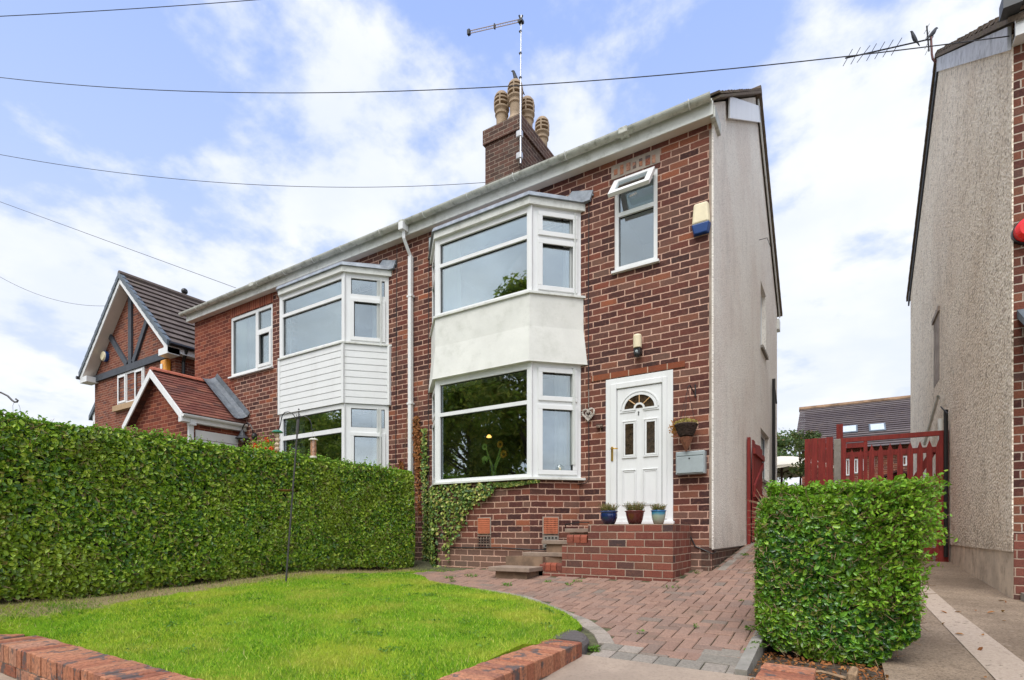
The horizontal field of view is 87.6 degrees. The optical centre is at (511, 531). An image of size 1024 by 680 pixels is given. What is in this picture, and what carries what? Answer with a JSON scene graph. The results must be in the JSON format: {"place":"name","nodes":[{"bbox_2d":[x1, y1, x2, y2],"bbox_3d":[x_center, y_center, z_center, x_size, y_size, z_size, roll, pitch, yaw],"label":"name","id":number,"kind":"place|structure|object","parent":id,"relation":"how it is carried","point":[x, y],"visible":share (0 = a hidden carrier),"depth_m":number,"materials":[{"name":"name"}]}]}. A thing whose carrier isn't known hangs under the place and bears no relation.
{"place":"outdoors","nodes":[
{"label":"outdoors","id":0,"kind":"place"},
{"bbox_2d":[0,0,252,16],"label":"overhead wire","id":1,"kind":"object","parent":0,"point":[126,9],"visible":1,"depth_m":8.47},
{"bbox_2d":[0,565,581,679],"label":"lawn","id":2,"kind":"structure","parent":0,"point":[3,630],"depth_m":4.11,"materials":[{"name":"green plant"}]},
{"bbox_2d":[0,409,419,602],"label":"hedge","id":3,"kind":"object","parent":2,"relation":"on","point":[93,511],"visible":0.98,"depth_m":5.38,"materials":[{"name":"green plant"}]},
{"bbox_2d":[277,409,314,581],"bbox_3d":[-2.410,-0.337,5.965,0.403,2.074,0.170,0,0,-18],"label":"feeder pole","id":4,"kind":"object","parent":2,"relation":"on","point":[292,490],"visible":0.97,"depth_m":5.92,"materials":[{"name":"black metal"}]},
{"bbox_2d":[272,425,282,451],"bbox_3d":[-2.592,-1.038,5.900,0.117,0.301,0.117,0,0,32],"label":"fat ball feeder","id":5,"kind":"object","parent":4,"relation":"hanging from","point":[277,438],"visible":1,"depth_m":5.88,"materials":[{"name":"green plastic"}]},
{"bbox_2d":[309,433,317,457],"bbox_3d":[-2.194,-0.962,5.900,0.100,0.294,0.098,0,0,32],"label":"seed feeder","id":6,"kind":"object","parent":4,"relation":"hanging from","point":[312,447],"visible":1,"depth_m":5.87,"materials":[{"name":"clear glass"}]},
{"bbox_2d":[0,654,754,679],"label":"pavement","id":7,"kind":"structure","parent":0,"point":[586,667],"depth_m":3.27,"materials":[{"name":"concrete"}]},
{"bbox_2d":[0,0,1000,485],"label":"sky","id":8,"kind":"structure","parent":0,"point":[845,144],"materials":[{"name":"blue"}]},
{"bbox_2d":[401,540,755,669],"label":"path","id":9,"kind":"structure","parent":0,"point":[419,565],"depth_m":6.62,"materials":[{"name":"red brick"}]},
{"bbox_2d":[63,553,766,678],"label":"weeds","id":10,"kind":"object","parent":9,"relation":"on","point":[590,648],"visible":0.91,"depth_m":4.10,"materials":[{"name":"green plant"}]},
{"bbox_2d":[553,629,588,654],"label":"kerb setts","id":11,"kind":"structure","parent":9,"relation":"on","point":[576,636],"depth_m":3.82,"materials":[{"name":"grey stone"}]},
{"bbox_2d":[488,524,690,581],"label":"brick steps","id":12,"kind":"structure","parent":9,"relation":"on","point":[651,552],"depth_m":6.48,"materials":[{"name":"red brick"}]},
{"bbox_2d":[598,502,618,523],"bbox_3d":[1.208,-0.233,6.629,0.270,0.274,0.274,0,0,-14],"label":"plant pot","id":13,"kind":"object","parent":12,"relation":"on","point":[608,515],"visible":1,"depth_m":6.55,"materials":[{"name":"blue ceramic"}]},
{"bbox_2d":[625,502,645,523],"bbox_3d":[1.484,-0.240,6.432,0.281,0.288,0.300,0,0,32],"label":"plant pot","id":14,"kind":"object","parent":12,"relation":"on","point":[634,515],"visible":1,"depth_m":6.37,"materials":[{"name":"red ceramic"}]},
{"bbox_2d":[650,503,666,523],"bbox_3d":[1.723,-0.220,6.292,0.199,0.248,0.206,0,0,14],"label":"plant pot","id":15,"kind":"object","parent":12,"relation":"on","point":[658,513],"visible":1,"depth_m":6.23,"materials":[{"name":"teal ceramic"}]},
{"bbox_2d":[481,542,754,673],"bbox_3d":[1.892,0.416,7.937,4.072,0.962,8.675,0,0,32],"label":"sett border","id":16,"kind":"object","parent":9,"relation":"on","point":[717,661],"visible":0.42,"depth_m":3.60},
{"bbox_2d":[749,645,885,679],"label":"soil","id":17,"kind":"structure","parent":0,"point":[753,673],"depth_m":3.45,"materials":[{"name":"brown soil"}]},
{"bbox_2d":[748,651,888,679],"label":"fallen leaves","id":18,"kind":"object","parent":17,"relation":"on","point":[763,659],"visible":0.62,"depth_m":3.40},
{"bbox_2d":[816,666,858,679],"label":"hedge stump","id":19,"kind":"object","parent":17,"relation":"on","point":[852,673],"visible":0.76,"depth_m":3.07,"materials":[{"name":"beige wood"}]},
{"bbox_2d":[745,470,957,667],"bbox_3d":[2.353,0.293,3.828,1.230,1.386,1.191,0,0,32],"label":"square hedge","id":20,"kind":"object","parent":17,"relation":"on","point":[840,568],"visible":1,"depth_m":3.45,"materials":[{"name":"green plant"}]},
{"bbox_2d":[882,553,1023,679],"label":"driveway","id":21,"kind":"structure","parent":0,"point":[940,652],"depth_m":4.11,"materials":[{"name":"grey concrete"}]},
{"bbox_2d":[920,581,1023,679],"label":"concrete strip","id":22,"kind":"object","parent":21,"relation":"on","point":[996,659],"visible":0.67,"depth_m":3.77,"materials":[{"name":"beige concrete"}]},
{"bbox_2d":[942,600,1005,677],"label":"drive litter","id":23,"kind":"object","parent":21,"relation":"on","point":[980,648],"visible":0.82,"depth_m":4.38,"materials":[{"name":"brown plant"}]},
{"bbox_3d":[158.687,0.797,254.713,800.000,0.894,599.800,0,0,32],"label":"ground","id":24,"kind":"structure","parent":0,"visible":0},
{"bbox_2d":[0,392,20,414],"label":"shepherds crook","id":25,"kind":"object","parent":24,"relation":"on","point":[10,398],"visible":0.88,"depth_m":7.39,"materials":[{"name":"metal"}]},
{"bbox_2d":[76,270,205,435],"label":"detached house","id":26,"kind":"structure","parent":24,"relation":"on","point":[143,326],"depth_m":16.28,"materials":[{"name":"brick"}]},
{"bbox_2d":[4,279,91,305],"bbox_3d":[-13.684,-7.524,16.320,4.716,1.115,0.010,0,0,-10],"label":"overhead wire","id":27,"kind":"object","parent":26,"relation":"attached to","point":[47,297],"visible":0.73,"depth_m":16.23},
{"bbox_2d":[100,351,108,361],"bbox_3d":[-13.019,-5.615,17.065,0.350,0.340,0.120,0,0,32],"label":"alarm box","id":28,"kind":"object","parent":26,"relation":"attached to","point":[104,356],"visible":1,"depth_m":17.00,"materials":[{"name":"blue plastic"}]},
{"bbox_2d":[112,366,144,411],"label":"window","id":29,"kind":"structure","parent":26,"relation":"in","point":[122,405],"depth_m":16.35,"materials":[{"name":"white plastic"}]},
{"bbox_2d":[160,359,170,370],"bbox_3d":[-9.740,-4.660,15.002,0.329,0.340,0.155,0,0,32],"label":"alarm box","id":30,"kind":"object","parent":26,"relation":"attached to","point":[165,364],"visible":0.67,"depth_m":14.93,"materials":[{"name":"orange plastic"}]},
{"bbox_2d":[122,222,409,470],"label":"semi detached house","id":31,"kind":"structure","parent":24,"relation":"on","point":[271,349],"depth_m":10.10,"materials":[{"name":"brick"}]},
{"bbox_2d":[1,202,234,287],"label":"overhead wire","id":32,"kind":"object","parent":31,"relation":"attached to","point":[119,245],"visible":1,"depth_m":12.09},
{"bbox_2d":[235,422,256,439],"bbox_3d":[-5.815,-2.141,11.697,0.531,0.500,0.294,0,0,21],"label":"wall lantern","id":33,"kind":"object","parent":31,"relation":"attached to","point":[241,435],"depth_m":11.66,"materials":[{"name":"black metal"}]},
{"bbox_2d":[228,303,272,378],"bbox_3d":[-5.746,-4.178,11.777,1.610,1.385,0.135,0,0,32],"label":"window","id":34,"kind":"structure","parent":31,"relation":"in","point":[251,352],"depth_m":11.82,"materials":[{"name":"white plastic"}]},
{"bbox_2d":[243,432,276,451],"bbox_3d":[-5.239,-1.736,11.192,1.713,0.646,0.658,0,0,32],"label":"flower basket","id":35,"kind":"object","parent":31,"relation":"attached to","point":[265,443],"visible":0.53,"depth_m":11.04,"materials":[{"name":"green plant"}]},
{"bbox_2d":[282,404,341,460],"bbox_3d":[-3.698,-1.512,9.883,1.770,1.495,0.065,0,0,32],"label":"bay window","id":36,"kind":"structure","parent":31,"relation":"in","point":[326,421],"depth_m":9.80,"materials":[{"name":"white plastic"}]},
{"bbox_2d":[282,273,341,356],"bbox_3d":[-3.698,-3.952,9.883,1.770,1.215,0.065,0,0,32],"label":"bay window","id":37,"kind":"structure","parent":31,"relation":"in","point":[311,314],"depth_m":9.88,"materials":[{"name":"clear glass"}]},
{"bbox_2d":[346,404,388,468],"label":"bay window","id":38,"kind":"structure","parent":31,"relation":"in","point":[351,432],"depth_m":9.47,"materials":[{"name":"white plastic"}]},
{"bbox_2d":[346,273,388,343],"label":"bay window","id":39,"kind":"structure","parent":31,"relation":"in","point":[351,299],"depth_m":9.46,"materials":[{"name":"white plastic"}]},
{"bbox_2d":[372,278,381,345],"bbox_3d":[-2.415,-3.900,9.551,0.240,1.200,0.048,0,0,32],"label":"curtain","id":40,"kind":"object","parent":31,"relation":"on","point":[377,314],"visible":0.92,"depth_m":9.54,"materials":[{"name":"white fabric"}]},
{"bbox_2d":[373,408,380,468],"bbox_3d":[-2.411,-1.400,9.538,0.220,1.600,0.048,0,0,32],"label":"curtain","id":41,"kind":"object","parent":31,"relation":"attached to","point":[377,440],"visible":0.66,"depth_m":9.53,"materials":[{"name":"white fabric"}]},
{"bbox_2d":[0,634,581,679],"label":"front wall","id":42,"kind":"structure","parent":24,"relation":"on","point":[34,657],"depth_m":3.19,"materials":[{"name":"brick"}]},
{"bbox_2d":[395,78,782,570],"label":"semi detached house","id":43,"kind":"structure","parent":24,"relation":"on","point":[504,325],"depth_m":7.53,"materials":[{"name":"brick"}]},
{"bbox_2d":[0,154,484,187],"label":"overhead wire","id":44,"kind":"object","parent":43,"relation":"attached to","point":[234,183],"visible":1,"depth_m":11.40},
{"bbox_2d":[398,389,431,533],"bbox_3d":[-1.666,-1.150,9.188,0.848,2.900,0.076,0,0,32],"label":"dead ivy","id":45,"kind":"object","parent":43,"relation":"attached to","point":[416,433],"visible":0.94,"depth_m":9.15,"materials":[{"name":"brown plant"}]},
{"bbox_2d":[432,388,434,483],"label":"bay window","id":46,"kind":"structure","parent":43,"relation":"in","point":[433,395],"depth_m":8.90,"materials":[{"name":"white plastic"}]},
{"bbox_2d":[432,251,434,321],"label":"bay window","id":47,"kind":"structure","parent":43,"relation":"in","point":[433,264],"depth_m":8.90,"materials":[{"name":"white plastic"}]},
{"bbox_2d":[419,428,539,567],"bbox_3d":[-0.719,-0.561,8.069,2.661,2.392,0.465,0,0,44],"label":"ivy","id":48,"kind":"object","parent":43,"relation":"attached to","point":[429,524],"visible":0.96,"depth_m":8.16,"materials":[{"name":"green plant"}]},
{"bbox_2d":[439,363,526,481],"bbox_3d":[-0.441,-1.560,7.877,1.660,1.590,0.065,0,0,32],"label":"bay window","id":49,"kind":"structure","parent":43,"relation":"in","point":[448,387],"depth_m":8.07,"materials":[{"name":"white plastic"}]},
{"bbox_2d":[439,207,526,314],"bbox_3d":[-0.441,-3.933,7.877,1.660,1.195,0.065,0,0,32],"label":"bay window","id":50,"kind":"structure","parent":43,"relation":"in","point":[477,263],"depth_m":7.89,"materials":[{"name":"clear glass"}]},
{"bbox_2d":[482,441,506,475],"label":"flowers","id":51,"kind":"object","parent":43,"relation":"on","point":[502,454],"visible":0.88,"depth_m":7.85,"materials":[{"name":"green plant"}]},
{"bbox_2d":[467,15,523,163],"bbox_3d":[-0.345,-9.103,11.136,1.220,3.046,0.145,0,0,15],"label":"chimney aerial","id":52,"kind":"object","parent":43,"relation":"attached to","point":[519,133],"visible":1,"depth_m":10.98,"materials":[{"name":"metal"}]},
{"bbox_2d":[511,70,524,94],"bbox_3d":[0.128,-9.716,11.550,0.298,0.531,0.091,0,0,-1],"label":"bird","id":53,"kind":"object","parent":43,"relation":"on","point":[514,74],"visible":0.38,"depth_m":11.52},
{"bbox_2d":[533,363,580,477],"bbox_3d":[0.606,-1.560,7.516,0.750,1.590,0.087,0,0,-13],"label":"bay window","id":54,"kind":"structure","parent":43,"relation":"in","point":[540,402],"depth_m":7.47,"materials":[{"name":"white plastic"}]},
{"bbox_2d":[533,206,580,294],"bbox_3d":[0.606,-3.933,7.516,0.750,1.195,0.087,0,0,-13],"label":"bay window","id":55,"kind":"structure","parent":43,"relation":"in","point":[540,236],"depth_m":7.47,"materials":[{"name":"white plastic"}]},
{"bbox_2d":[555,367,574,465],"bbox_3d":[0.754,-1.635,7.612,0.330,1.370,0.048,0,0,32],"label":"curtain","id":56,"kind":"object","parent":43,"relation":"attached to","point":[565,434],"visible":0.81,"depth_m":7.59,"materials":[{"name":"white fabric"}]},
{"bbox_2d":[563,213,575,294],"bbox_3d":[0.820,-3.900,7.595,0.200,1.200,0.048,0,0,32],"label":"curtain","id":57,"kind":"object","parent":43,"relation":"on","point":[567,264],"visible":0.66,"depth_m":7.60,"materials":[{"name":"white fabric"}]},
{"bbox_2d":[581,404,594,421],"bbox_3d":[1.070,-1.774,7.486,0.209,0.453,0.036,0,0,32],"label":"heart decoration","id":58,"kind":"object","parent":43,"relation":"attached to","point":[590,416],"visible":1,"depth_m":7.48},
{"bbox_2d":[596,423,602,428],"bbox_3d":[1.212,-1.470,7.402,0.090,0.060,0.047,0,0,32],"label":"doorbell","id":59,"kind":"object","parent":43,"relation":"attached to","point":[599,425],"visible":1,"depth_m":7.38,"materials":[{"name":"grey plastic"}]},
{"bbox_2d":[608,166,659,274],"bbox_3d":[1.595,-4.152,7.061,0.655,1.255,0.381,0,0,32],"label":"window","id":60,"kind":"structure","parent":43,"relation":"in","point":[641,178],"depth_m":7.07,"materials":[{"name":"white plastic"}]},
{"bbox_2d":[633,334,641,357],"bbox_3d":[1.664,-2.465,7.077,0.110,0.310,0.118,0,0,32],"label":"wall light","id":61,"kind":"object","parent":43,"relation":"attached to","point":[637,342],"visible":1,"depth_m":7.03,"materials":[{"name":"beige plastic"}]},
{"bbox_2d":[606,370,674,523],"bbox_3d":[1.683,-1.089,7.126,0.960,2.013,0.164,0,0,32],"label":"front door","id":62,"kind":"structure","parent":43,"relation":"in","point":[639,408],"depth_m":7.11,"materials":[{"name":"white plastic"}]},
{"bbox_2d":[668,384,697,451],"bbox_3d":[2.135,-1.429,6.645,0.352,0.862,0.299,0,0,7],"label":"hanging basket","id":63,"kind":"object","parent":43,"relation":"attached to","point":[685,429],"visible":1,"depth_m":6.59,"materials":[{"name":"wicker"}]},
{"bbox_2d":[676,450,705,474],"bbox_3d":[2.246,-0.868,6.707,0.350,0.285,0.132,0,0,32],"label":"letter box","id":64,"kind":"object","parent":43,"relation":"attached to","point":[690,462],"visible":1,"depth_m":6.65,"materials":[{"name":"grey metal"}]},
{"bbox_2d":[677,455,702,472],"bbox_3d":[2.216,-0.843,6.659,0.320,0.205,0.012,0,0,32],"label":"door","id":65,"kind":"structure","parent":64,"relation":"in","point":[695,463],"depth_m":6.65,"materials":[{"name":"grey metal"}]},
{"bbox_2d":[692,201,710,236],"bbox_3d":[2.357,-3.910,6.668,0.231,0.380,0.080,0,0,32],"label":"alarm box","id":66,"kind":"object","parent":43,"relation":"attached to","point":[701,223],"visible":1,"depth_m":6.64,"materials":[{"name":"beige plastic"}]},
{"bbox_2d":[747,437,764,543],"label":"red gate","id":67,"kind":"structure","parent":43,"relation":"attached to","point":[758,458],"depth_m":8.89,"materials":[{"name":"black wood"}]},
{"bbox_2d":[761,434,767,485],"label":"window","id":68,"kind":"structure","parent":43,"relation":"in","point":[764,481],"depth_m":11.29,"materials":[{"name":"white plastic"}]},
{"bbox_2d":[760,296,768,359],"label":"window","id":69,"kind":"structure","parent":43,"relation":"in","point":[762,347],"depth_m":10.93,"materials":[{"name":"white plastic"}]},
{"bbox_2d":[735,630,769,675],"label":"edging kerb","id":70,"kind":"structure","parent":24,"relation":"on","point":[748,661],"depth_m":3.45,"materials":[{"name":"concrete"}]},
{"bbox_2d":[753,662,815,679],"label":"front wall","id":71,"kind":"structure","parent":24,"relation":"on","point":[770,671],"depth_m":2.86,"materials":[{"name":"brick"}]},
{"bbox_2d":[777,428,804,486],"bbox_3d":[9.052,-1.528,18.613,3.043,4.258,2.873,0,0,-29],"label":"garden tree","id":72,"kind":"object","parent":24,"relation":"on","point":[784,445],"visible":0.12,"depth_m":17.86,"materials":[{"name":"green plant"}]},
{"bbox_2d":[787,429,821,487],"bbox_3d":[6.357,-0.852,11.862,0.984,2.906,1.461,0,0,-20],"label":"garden shrub","id":73,"kind":"object","parent":24,"relation":"on","point":[800,448],"visible":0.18,"depth_m":11.65,"materials":[{"name":"green plant"}]},
{"bbox_2d":[777,456,833,483],"bbox_3d":[8.143,-0.995,16.134,2.913,2.589,2.913,0,0,0],"label":"parasol","id":74,"kind":"object","parent":24,"relation":"on","point":[784,464],"visible":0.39,"depth_m":15.72,"materials":[{"name":"beige fabric"}]},
{"bbox_2d":[805,437,832,485],"bbox_3d":[5.478,-0.338,9.536,0.442,2.675,0.060,0,0,32],"label":"fence panel","id":75,"kind":"object","parent":24,"relation":"on","point":[818,459],"visible":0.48,"depth_m":9.50,"materials":[{"name":"red wood"}]},
{"bbox_2d":[834,439,840,483],"bbox_3d":[5.712,-0.313,9.378,0.109,2.625,0.120,0,0,32],"label":"concrete post","id":76,"kind":"object","parent":24,"relation":"on","point":[837,458],"visible":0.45,"depth_m":9.33,"materials":[{"name":"grey concrete"}]},
{"bbox_2d":[836,424,842,438],"bbox_3d":[6.390,-0.548,10.416,0.110,3.096,0.100,0,0,32],"label":"timber post","id":77,"kind":"object","parent":24,"relation":"on","point":[839,431],"visible":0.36,"depth_m":10.38,"materials":[{"name":"red wood"}]},
{"bbox_2d":[794,395,910,485],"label":"brick house","id":78,"kind":"structure","parent":24,"relation":"on","point":[879,416],"depth_m":23.87,"materials":[{"name":"tile"}]},
{"bbox_2d":[854,459,857,472],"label":"window","id":79,"kind":"structure","parent":78,"relation":"in","point":[854,459],"depth_m":22.34,"materials":[{"name":"white plastic"}]},
{"bbox_2d":[876,470,906,480],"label":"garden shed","id":80,"kind":"structure","parent":24,"relation":"on","point":[894,473],"depth_m":15.43,"materials":[{"name":"wood"}]},
{"bbox_2d":[906,0,1023,601],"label":"neighbouring house","id":81,"kind":"structure","parent":24,"relation":"on","point":[965,292],"depth_m":6.79,"materials":[{"name":"paint"}]},
{"bbox_2d":[0,35,1009,92],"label":"overhead wire","id":82,"kind":"object","parent":81,"relation":"attached to","point":[548,83],"visible":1,"depth_m":6.54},
{"bbox_2d":[843,23,936,65],"bbox_3d":[6.857,-8.690,9.658,1.504,0.705,0.186,0,0,16],"label":"roof aerial","id":83,"kind":"object","parent":81,"relation":"attached to","point":[930,49],"visible":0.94,"depth_m":9.58,"materials":[{"name":"metal"}]},
{"bbox_2d":[910,31,919,45],"bbox_3d":[7.165,-8.776,9.500,0.178,0.270,0.055,0,0,-1],"label":"bird","id":84,"kind":"object","parent":83,"relation":"on","point":[914,38],"visible":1,"depth_m":9.49},
{"bbox_2d":[926,27,937,39],"bbox_3d":[7.470,-8.864,9.502,0.220,0.218,0.066,0,0,5],"label":"bird","id":85,"kind":"object","parent":83,"relation":"on","point":[933,32],"visible":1,"depth_m":9.48},
{"bbox_2d":[841,430,948,561],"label":"picket gate","id":86,"kind":"structure","parent":81,"relation":"attached to","point":[929,450],"depth_m":8.87,"materials":[{"name":"red wood"}]},
{"bbox_2d":[932,306,939,386],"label":"side window","id":87,"kind":"structure","parent":81,"relation":"in","point":[935,321],"depth_m":9.72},
{"bbox_2d":[1011,219,1023,244],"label":"alarm bell","id":88,"kind":"object","parent":81,"relation":"attached to","point":[1017,234],"visible":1,"depth_m":5.26,"materials":[{"name":"red plastic"}]}
]}

